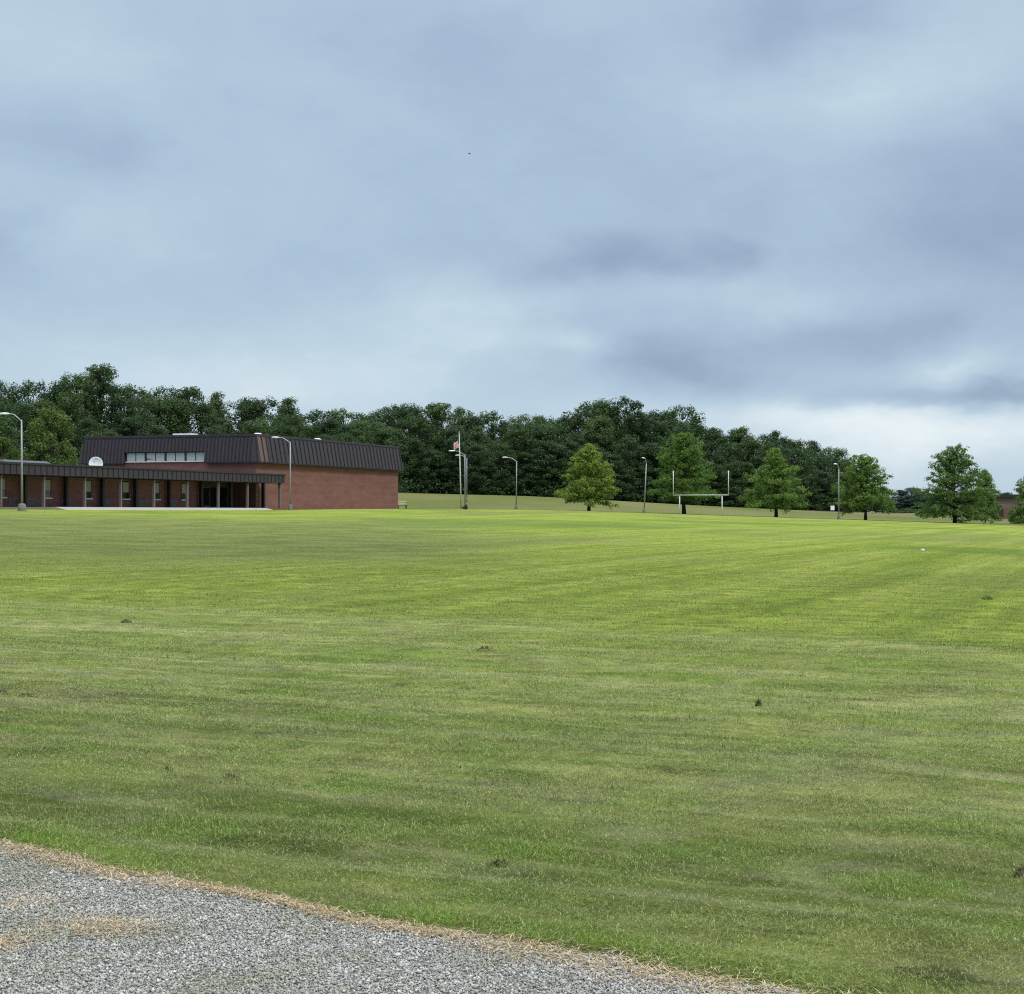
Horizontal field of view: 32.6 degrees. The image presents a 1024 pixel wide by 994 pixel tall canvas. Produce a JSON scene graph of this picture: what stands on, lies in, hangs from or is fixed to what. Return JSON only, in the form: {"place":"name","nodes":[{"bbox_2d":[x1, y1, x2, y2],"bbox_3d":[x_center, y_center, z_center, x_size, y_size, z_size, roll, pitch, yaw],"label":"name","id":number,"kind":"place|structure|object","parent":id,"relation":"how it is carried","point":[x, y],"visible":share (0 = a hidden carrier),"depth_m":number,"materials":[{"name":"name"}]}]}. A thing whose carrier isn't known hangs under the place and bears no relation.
{"place":"outdoors","nodes":[
{"label":"outdoors","id":0,"kind":"place"},
{"bbox_2d":[0,839,811,993],"bbox_3d":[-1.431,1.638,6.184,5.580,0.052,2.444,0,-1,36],"label":"gravel","id":1,"kind":"structure","parent":0,"point":[164,947],"depth_m":6.30,"materials":[{"name":"grey gravel"}]},
{"bbox_2d":[1,852,684,993],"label":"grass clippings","id":2,"kind":"object","parent":1,"relation":"on","point":[244,941],"depth_m":6.33,"materials":[{"name":"green plant"}]},
{"bbox_2d":[0,837,911,993],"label":"straw","id":3,"kind":"object","parent":1,"relation":"on","point":[389,923],"visible":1,"depth_m":6.66,"materials":[{"name":"beige plant"}]},
{"bbox_2d":[0,493,1023,993],"bbox_3d":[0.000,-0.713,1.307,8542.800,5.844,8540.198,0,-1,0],"label":"lawn","id":4,"kind":"structure","parent":0,"point":[424,517],"depth_m":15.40,"materials":[{"name":"green plant"}]},
{"bbox_2d":[0,436,20,459],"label":"woodland tree","id":5,"kind":"object","parent":4,"relation":"on","point":[5,444],"visible":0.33,"depth_m":222.43,"materials":[{"name":"green plant"}]},
{"bbox_2d":[0,415,23,459],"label":"woodland tree","id":6,"kind":"object","parent":4,"relation":"on","point":[3,427],"visible":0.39,"depth_m":227.94,"materials":[{"name":"green plant"}]},
{"bbox_2d":[0,393,24,457],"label":"woodland tree","id":7,"kind":"object","parent":4,"relation":"on","point":[4,406],"visible":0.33,"depth_m":272.05,"materials":[{"name":"green plant"}]},
{"bbox_2d":[0,412,25,510],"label":"street lamp","id":8,"kind":"object","parent":4,"relation":"on","point":[21,506],"visible":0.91,"depth_m":138.95,"materials":[{"name":"metal"}]},
{"bbox_2d":[0,399,49,460],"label":"woodland tree","id":9,"kind":"object","parent":4,"relation":"on","point":[28,409],"visible":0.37,"depth_m":275.11,"materials":[{"name":"green plant"}]},
{"bbox_2d":[3,379,52,460],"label":"woodland tree","id":10,"kind":"object","parent":4,"relation":"on","point":[27,390],"visible":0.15,"depth_m":290.34,"materials":[{"name":"green plant"}]},
{"bbox_2d":[23,398,62,463],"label":"woodland tree","id":11,"kind":"object","parent":4,"relation":"on","point":[39,404],"visible":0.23,"depth_m":279.42,"materials":[{"name":"green plant"}]},
{"bbox_2d":[17,405,79,464],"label":"woodland tree","id":12,"kind":"object","parent":4,"relation":"on","point":[52,417],"visible":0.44,"depth_m":225.04,"materials":[{"name":"green plant"}]},
{"bbox_2d":[42,378,78,459],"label":"woodland tree","id":13,"kind":"object","parent":4,"relation":"on","point":[58,388],"visible":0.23,"depth_m":290.00,"materials":[{"name":"green plant"}]},
{"bbox_2d":[39,388,91,463],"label":"woodland tree","id":14,"kind":"object","parent":4,"relation":"on","point":[70,399],"visible":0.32,"depth_m":279.14,"materials":[{"name":"green plant"}]},
{"bbox_2d":[54,370,105,461],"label":"woodland tree","id":15,"kind":"object","parent":4,"relation":"on","point":[78,381],"visible":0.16,"depth_m":292.55,"materials":[{"name":"green plant"}]},
{"bbox_2d":[64,417,107,464],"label":"woodland tree","id":16,"kind":"object","parent":4,"relation":"on","point":[87,425],"visible":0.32,"depth_m":275.02,"materials":[{"name":"green plant"}]},
{"bbox_2d":[72,383,105,458],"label":"woodland tree","id":17,"kind":"object","parent":4,"relation":"on","point":[86,392],"visible":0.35,"depth_m":284.97,"materials":[{"name":"green plant"}]},
{"bbox_2d":[69,363,122,439],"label":"woodland tree","id":18,"kind":"object","parent":4,"relation":"on","point":[101,375],"visible":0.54,"depth_m":286.10,"materials":[{"name":"green plant"}]},
{"bbox_2d":[92,382,137,435],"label":"woodland tree","id":19,"kind":"object","parent":4,"relation":"on","point":[123,404],"visible":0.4,"depth_m":286.90,"materials":[{"name":"green plant"}]},
{"bbox_2d":[101,383,161,426],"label":"woodland tree","id":20,"kind":"object","parent":4,"relation":"on","point":[136,393],"visible":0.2,"depth_m":295.58,"materials":[{"name":"green plant"}]},
{"bbox_2d":[115,417,150,435],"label":"woodland tree","id":21,"kind":"object","parent":4,"relation":"on","point":[129,423],"visible":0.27,"depth_m":280.76,"materials":[{"name":"green plant"}]},
{"bbox_2d":[105,406,162,434],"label":"woodland tree","id":22,"kind":"object","parent":4,"relation":"on","point":[121,413],"visible":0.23,"depth_m":285.17,"materials":[{"name":"green plant"}]},
{"bbox_2d":[140,422,170,435],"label":"woodland tree","id":23,"kind":"object","parent":4,"relation":"on","point":[155,429],"visible":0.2,"depth_m":282.30,"materials":[{"name":"green plant"}]},
{"bbox_2d":[128,395,184,434],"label":"woodland tree","id":24,"kind":"object","parent":4,"relation":"on","point":[163,406],"visible":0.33,"depth_m":290.73,"materials":[{"name":"green plant"}]},
{"bbox_2d":[142,385,177,434],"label":"woodland tree","id":25,"kind":"object","parent":4,"relation":"on","point":[159,392],"visible":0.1,"depth_m":305.90,"materials":[{"name":"green plant"}]},
{"bbox_2d":[161,398,194,433],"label":"woodland tree","id":26,"kind":"object","parent":4,"relation":"on","point":[181,407],"visible":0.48,"depth_m":291.45,"materials":[{"name":"green plant"}]},
{"bbox_2d":[167,386,212,432],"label":"woodland tree","id":27,"kind":"object","parent":4,"relation":"on","point":[187,394],"visible":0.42,"depth_m":296.39,"materials":[{"name":"green plant"}]},
{"bbox_2d":[0,433,403,509],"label":"school building","id":28,"kind":"structure","parent":4,"relation":"on","point":[185,471],"depth_m":198.56,"materials":[{"name":"red brick"}]},
{"bbox_2d":[177,401,226,434],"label":"woodland tree","id":29,"kind":"object","parent":4,"relation":"on","point":[203,410],"visible":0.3,"depth_m":292.64,"materials":[{"name":"green plant"}]},
{"bbox_2d":[206,391,234,430],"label":"woodland tree","id":30,"kind":"object","parent":4,"relation":"on","point":[215,402],"visible":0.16,"depth_m":311.82,"materials":[{"name":"green plant"}]},
{"bbox_2d":[223,420,263,433],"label":"woodland tree","id":31,"kind":"object","parent":4,"relation":"on","point":[251,425],"visible":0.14,"depth_m":296.25,"materials":[{"name":"green plant"}]},
{"bbox_2d":[224,399,272,432],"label":"woodland tree","id":32,"kind":"object","parent":4,"relation":"on","point":[238,408],"visible":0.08,"depth_m":312.74,"materials":[{"name":"green plant"}]},
{"bbox_2d":[230,395,286,433],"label":"woodland tree","id":33,"kind":"object","parent":4,"relation":"on","point":[247,407],"visible":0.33,"depth_m":309.51,"materials":[{"name":"green plant"}]},
{"bbox_2d":[241,417,284,434],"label":"woodland tree","id":34,"kind":"object","parent":4,"relation":"on","point":[262,422],"visible":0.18,"depth_m":299.09,"materials":[{"name":"green plant"}]},
{"bbox_2d":[268,422,298,436],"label":"woodland tree","id":35,"kind":"object","parent":4,"relation":"on","point":[281,430],"visible":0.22,"depth_m":294.75,"materials":[{"name":"green plant"}]},
{"bbox_2d":[264,413,307,437],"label":"woodland tree","id":36,"kind":"object","parent":4,"relation":"on","point":[289,420],"visible":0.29,"depth_m":300.75,"materials":[{"name":"green plant"}]},
{"bbox_2d":[271,396,309,437],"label":"woodland tree","id":37,"kind":"object","parent":4,"relation":"on","point":[286,402],"visible":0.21,"depth_m":314.88,"materials":[{"name":"green plant"}]},
{"bbox_2d":[298,409,347,435],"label":"woodland tree","id":38,"kind":"object","parent":4,"relation":"on","point":[313,416],"visible":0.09,"depth_m":323.96,"materials":[{"name":"green plant"}]},
{"bbox_2d":[309,418,353,441],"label":"woodland tree","id":39,"kind":"object","parent":4,"relation":"on","point":[327,426],"visible":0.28,"depth_m":309.19,"materials":[{"name":"green plant"}]},
{"bbox_2d":[348,419,400,451],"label":"woodland tree","id":40,"kind":"object","parent":4,"relation":"on","point":[364,437],"visible":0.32,"depth_m":317.39,"materials":[{"name":"green plant"}]},
{"bbox_2d":[364,408,405,438],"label":"woodland tree","id":41,"kind":"object","parent":4,"relation":"on","point":[388,418],"visible":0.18,"depth_m":339.80,"materials":[{"name":"green plant"}]},
{"bbox_2d":[371,433,408,491],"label":"woodland tree","id":42,"kind":"object","parent":4,"relation":"on","point":[401,453],"visible":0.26,"depth_m":321.41,"materials":[{"name":"green plant"}]},
{"bbox_2d":[382,403,424,449],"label":"woodland tree","id":43,"kind":"object","parent":4,"relation":"on","point":[395,408],"visible":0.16,"depth_m":353.00,"materials":[{"name":"green plant"}]},
{"bbox_2d":[387,415,443,478],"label":"woodland tree","id":44,"kind":"object","parent":4,"relation":"on","point":[417,425],"visible":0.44,"depth_m":337.65,"materials":[{"name":"green plant"}]},
{"bbox_2d":[396,436,436,492],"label":"woodland tree","id":45,"kind":"object","parent":4,"relation":"on","point":[412,442],"visible":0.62,"depth_m":331.45,"materials":[{"name":"green plant"}]},
{"bbox_2d":[388,406,446,475],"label":"woodland tree","id":46,"kind":"object","parent":4,"relation":"on","point":[415,413],"visible":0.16,"depth_m":349.27,"materials":[{"name":"green plant"}]},
{"bbox_2d":[409,449,459,493],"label":"woodland tree","id":47,"kind":"object","parent":4,"relation":"on","point":[436,461],"visible":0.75,"depth_m":333.59,"materials":[{"name":"green plant"}]},
{"bbox_2d":[417,425,451,482],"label":"woodland tree","id":48,"kind":"object","parent":4,"relation":"on","point":[437,430],"visible":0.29,"depth_m":343.45,"materials":[{"name":"green plant"}]},
{"bbox_2d":[425,401,463,473],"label":"woodland tree","id":49,"kind":"object","parent":4,"relation":"on","point":[433,410],"visible":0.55,"depth_m":347.14,"materials":[{"name":"green plant"}]},
{"bbox_2d":[433,434,477,493],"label":"woodland tree","id":50,"kind":"object","parent":4,"relation":"on","point":[454,439],"visible":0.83,"depth_m":334.41,"materials":[{"name":"green plant"}]},
{"bbox_2d":[437,424,477,493],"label":"woodland tree","id":51,"kind":"object","parent":4,"relation":"on","point":[451,431],"visible":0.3,"depth_m":341.75,"materials":[{"name":"green plant"}]},
{"bbox_2d":[440,406,474,477],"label":"woodland tree","id":52,"kind":"object","parent":4,"relation":"on","point":[461,412],"visible":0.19,"depth_m":359.74,"materials":[{"name":"green plant"}]},
{"bbox_2d":[446,444,502,494],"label":"woodland tree","id":53,"kind":"object","parent":4,"relation":"on","point":[478,454],"visible":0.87,"depth_m":334.13,"materials":[{"name":"green plant"}]},
{"bbox_2d":[460,414,492,471],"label":"woodland tree","id":54,"kind":"object","parent":4,"relation":"on","point":[472,422],"visible":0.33,"depth_m":356.08,"materials":[{"name":"green plant"}]},
{"bbox_2d":[462,425,501,491],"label":"woodland tree","id":55,"kind":"object","parent":4,"relation":"on","point":[478,432],"visible":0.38,"depth_m":343.23,"materials":[{"name":"green plant"}]},
{"bbox_2d":[478,410,516,470],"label":"woodland tree","id":56,"kind":"object","parent":4,"relation":"on","point":[490,419],"visible":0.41,"depth_m":360.62,"materials":[{"name":"green plant"}]},
{"bbox_2d":[477,442,522,494],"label":"woodland tree","id":57,"kind":"object","parent":4,"relation":"on","point":[502,448],"visible":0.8,"depth_m":337.40,"materials":[{"name":"green plant"}]},
{"bbox_2d":[480,437,529,487],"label":"woodland tree","id":58,"kind":"object","parent":4,"relation":"on","point":[508,444],"visible":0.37,"depth_m":343.03,"materials":[{"name":"green plant"}]},
{"bbox_2d":[489,420,525,446],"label":"woodland tree","id":59,"kind":"object","parent":4,"relation":"on","point":[504,423],"visible":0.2,"depth_m":359.23,"materials":[{"name":"green plant"}]},
{"bbox_2d":[502,452,546,495],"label":"woodland tree","id":60,"kind":"object","parent":4,"relation":"on","point":[525,461],"visible":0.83,"depth_m":339.08,"materials":[{"name":"green plant"}]},
{"bbox_2d":[494,422,556,487],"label":"woodland tree","id":61,"kind":"object","parent":4,"relation":"on","point":[519,433],"visible":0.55,"depth_m":343.47,"materials":[{"name":"green plant"}]},
{"bbox_2d":[504,413,556,468],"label":"woodland tree","id":62,"kind":"object","parent":4,"relation":"on","point":[536,420],"visible":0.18,"depth_m":360.54,"materials":[{"name":"green plant"}]},
{"bbox_2d":[521,439,571,497],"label":"woodland tree","id":63,"kind":"object","parent":4,"relation":"on","point":[550,446],"visible":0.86,"depth_m":339.80,"materials":[{"name":"green plant"}]},
{"bbox_2d":[521,422,578,496],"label":"woodland tree","id":64,"kind":"object","parent":4,"relation":"on","point":[547,430],"visible":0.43,"depth_m":346.72,"materials":[{"name":"green plant"}]},
{"bbox_2d":[540,439,593,496],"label":"woodland tree","id":65,"kind":"object","parent":4,"relation":"on","point":[570,443],"visible":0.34,"depth_m":342.79,"materials":[{"name":"green plant"}]},
{"bbox_2d":[554,414,593,443],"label":"woodland tree","id":66,"kind":"object","parent":4,"relation":"on","point":[571,419],"visible":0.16,"depth_m":364.68,"materials":[{"name":"green plant"}]},
{"bbox_2d":[561,400,613,451],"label":"woodland tree","id":67,"kind":"object","parent":4,"relation":"on","point":[584,410],"visible":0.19,"depth_m":366.63,"materials":[{"name":"green plant"}]},
{"bbox_2d":[554,443,621,510],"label":"lawn tree","id":68,"kind":"object","parent":4,"relation":"on","point":[587,486],"visible":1,"depth_m":246.08,"materials":[{"name":"green plant"}]},
{"bbox_2d":[579,398,623,477],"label":"woodland tree","id":69,"kind":"object","parent":4,"relation":"on","point":[602,408],"visible":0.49,"depth_m":358.98,"materials":[{"name":"green plant"}]},
{"bbox_2d":[580,415,626,493],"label":"woodland tree","id":70,"kind":"object","parent":4,"relation":"on","point":[597,422],"visible":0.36,"depth_m":354.64,"materials":[{"name":"green plant"}]},
{"bbox_2d":[591,454,641,500],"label":"woodland tree","id":71,"kind":"object","parent":4,"relation":"on","point":[612,459],"visible":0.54,"depth_m":343.91,"materials":[{"name":"green plant"}]},
{"bbox_2d":[398,473,844,511],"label":"undergrowth","id":72,"kind":"object","parent":4,"relation":"on","point":[512,490],"visible":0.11,"depth_m":341.19,"materials":[{"name":"green plant"}]},
{"bbox_2d":[604,396,655,486],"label":"woodland tree","id":73,"kind":"object","parent":4,"relation":"on","point":[637,414],"visible":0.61,"depth_m":357.72,"materials":[{"name":"green plant"}]},
{"bbox_2d":[612,434,652,501],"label":"woodland tree","id":74,"kind":"object","parent":4,"relation":"on","point":[628,457],"visible":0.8,"depth_m":347.54,"materials":[{"name":"green plant"}]},
{"bbox_2d":[624,419,677,487],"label":"woodland tree","id":75,"kind":"object","parent":4,"relation":"on","point":[659,438],"visible":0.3,"depth_m":357.13,"materials":[{"name":"green plant"}]},
{"bbox_2d":[621,442,681,502],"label":"woodland tree","id":76,"kind":"object","parent":4,"relation":"on","point":[650,450],"visible":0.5,"depth_m":349.60,"materials":[{"name":"green plant"}]},
{"bbox_2d":[646,438,689,504],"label":"woodland tree","id":77,"kind":"object","parent":4,"relation":"on","point":[663,444],"visible":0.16,"depth_m":351.86,"materials":[{"name":"green plant"}]},
{"bbox_2d":[649,418,703,477],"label":"woodland tree","id":78,"kind":"object","parent":4,"relation":"on","point":[679,428],"visible":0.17,"depth_m":358.32,"materials":[{"name":"green plant"}]},
{"bbox_2d":[654,404,707,479],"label":"woodland tree","id":79,"kind":"object","parent":4,"relation":"on","point":[694,420],"visible":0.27,"depth_m":367.17,"materials":[{"name":"green plant"}]},
{"bbox_2d":[646,432,719,513],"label":"lawn tree","id":80,"kind":"object","parent":4,"relation":"on","point":[683,450],"visible":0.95,"depth_m":248.69,"materials":[{"name":"green plant"}]},
{"bbox_2d":[693,438,732,505],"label":"woodland tree","id":81,"kind":"object","parent":4,"relation":"on","point":[715,457],"visible":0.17,"depth_m":362.33,"materials":[{"name":"green plant"}]},
{"bbox_2d":[697,424,737,491],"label":"woodland tree","id":82,"kind":"object","parent":4,"relation":"on","point":[712,433],"visible":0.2,"depth_m":372.85,"materials":[{"name":"green plant"}]},
{"bbox_2d":[695,465,744,506],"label":"woodland tree","id":83,"kind":"object","parent":4,"relation":"on","point":[717,470],"visible":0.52,"depth_m":358.22,"materials":[{"name":"green plant"}]},
{"bbox_2d":[711,443,744,500],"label":"woodland tree","id":84,"kind":"object","parent":4,"relation":"on","point":[727,454],"visible":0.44,"depth_m":371.00,"materials":[{"name":"green plant"}]},
{"bbox_2d":[712,460,764,507],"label":"woodland tree","id":85,"kind":"object","parent":4,"relation":"on","point":[738,466],"visible":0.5,"depth_m":364.13,"materials":[{"name":"green plant"}]},
{"bbox_2d":[728,425,757,483],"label":"woodland tree","id":86,"kind":"object","parent":4,"relation":"on","point":[742,430],"visible":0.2,"depth_m":385.23,"materials":[{"name":"green plant"}]},
{"bbox_2d":[725,437,768,508],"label":"woodland tree","id":87,"kind":"object","parent":4,"relation":"on","point":[752,445],"visible":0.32,"depth_m":373.15,"materials":[{"name":"green plant"}]},
{"bbox_2d":[735,456,778,507],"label":"woodland tree","id":88,"kind":"object","parent":4,"relation":"on","point":[757,460],"visible":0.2,"depth_m":370.02,"materials":[{"name":"green plant"}]},
{"bbox_2d":[738,448,811,516],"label":"lawn tree","id":89,"kind":"object","parent":4,"relation":"on","point":[777,469],"visible":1,"depth_m":243.18,"materials":[{"name":"green plant"}]},
{"bbox_2d":[782,447,818,509],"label":"woodland tree","id":90,"kind":"object","parent":4,"relation":"on","point":[798,462],"visible":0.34,"depth_m":387.11,"materials":[{"name":"green plant"}]},
{"bbox_2d":[791,475,823,509],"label":"woodland tree","id":91,"kind":"object","parent":4,"relation":"on","point":[806,480],"visible":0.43,"depth_m":382.80,"materials":[{"name":"green plant"}]},
{"bbox_2d":[796,453,846,510],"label":"woodland tree","id":92,"kind":"object","parent":4,"relation":"on","point":[817,457],"visible":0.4,"depth_m":395.11,"materials":[{"name":"green plant"}]},
{"bbox_2d":[804,470,842,510],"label":"woodland tree","id":93,"kind":"object","parent":4,"relation":"on","point":[823,480],"visible":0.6,"depth_m":388.03,"materials":[{"name":"green plant"}]},
{"bbox_2d":[816,446,853,489],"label":"woodland tree","id":94,"kind":"object","parent":4,"relation":"on","point":[836,452],"visible":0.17,"depth_m":408.04,"materials":[{"name":"green plant"}]},
{"bbox_2d":[828,453,896,519],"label":"lawn tree","id":95,"kind":"object","parent":4,"relation":"on","point":[872,496],"visible":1,"depth_m":242.84,"materials":[{"name":"green plant"}]},
{"bbox_2d":[911,442,997,523],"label":"lawn tree","id":96,"kind":"object","parent":4,"relation":"on","point":[945,506],"visible":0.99,"depth_m":241.64,"materials":[{"name":"green plant"}]},
{"bbox_2d":[967,469,1003,520],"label":"lawn tree","id":97,"kind":"object","parent":4,"relation":"on","point":[996,507],"visible":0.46,"depth_m":299.05,"materials":[{"name":"green plant"}]},
{"bbox_2d":[972,494,1023,518],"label":"building","id":98,"kind":"structure","parent":4,"relation":"on","point":[1007,501],"depth_m":330.30,"materials":[{"name":"red brick"}]},
{"bbox_2d":[1006,476,1023,523],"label":"lawn tree","id":99,"kind":"object","parent":4,"relation":"on","point":[1019,517],"visible":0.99,"depth_m":261.79,"materials":[{"name":"green plant"}]},
{"bbox_2d":[0,0,1023,511],"label":"sky","id":100,"kind":"structure","parent":0,"point":[803,219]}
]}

